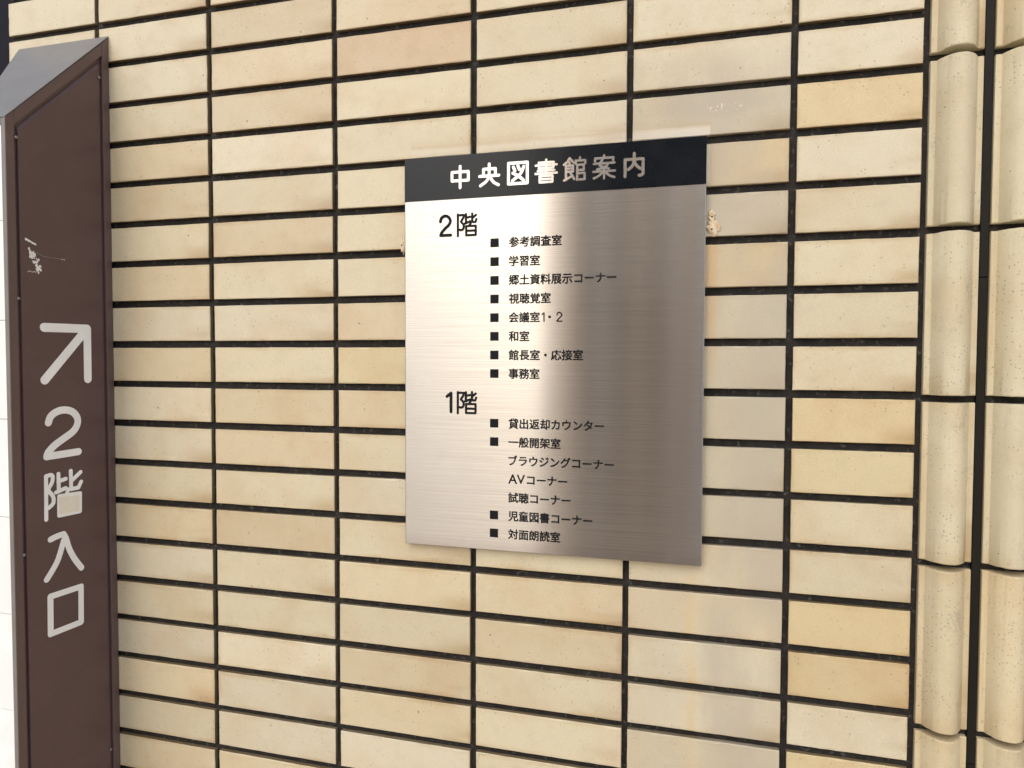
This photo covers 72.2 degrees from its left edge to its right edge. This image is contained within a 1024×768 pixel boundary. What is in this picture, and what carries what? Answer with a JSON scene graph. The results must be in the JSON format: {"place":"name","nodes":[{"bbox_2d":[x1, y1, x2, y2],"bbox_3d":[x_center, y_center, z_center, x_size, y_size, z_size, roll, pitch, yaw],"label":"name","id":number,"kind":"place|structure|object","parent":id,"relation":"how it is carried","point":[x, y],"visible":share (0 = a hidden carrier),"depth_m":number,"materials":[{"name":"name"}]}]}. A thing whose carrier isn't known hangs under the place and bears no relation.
{"place":"outdoors","nodes":[
{"label":"outdoors","id":0,"kind":"place"},
{"bbox_2d":[0,0,11,75],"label":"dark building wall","id":1,"kind":"structure","parent":0,"point":[5,39],"depth_m":5.08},
{"bbox_2d":[9,0,1023,767],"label":"tiled wall","id":2,"kind":"structure","parent":0,"point":[849,592],"depth_m":1.02,"materials":[{"name":"tile"}]},
{"bbox_2d":[0,36,119,767],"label":"projecting sign","id":3,"kind":"object","parent":2,"relation":"attached to","point":[59,682],"visible":1,"depth_m":1.14,"materials":[{"name":"brown metal"}]},
{"bbox_2d":[401,136,720,565],"bbox_3d":[0.055,-0.044,1.018,0.472,0.586,0.016,1,2,15],"label":"directory sign","id":4,"kind":"object","parent":2,"relation":"attached to","point":[554,342],"visible":1,"depth_m":1.01,"materials":[{"name":"metal"}]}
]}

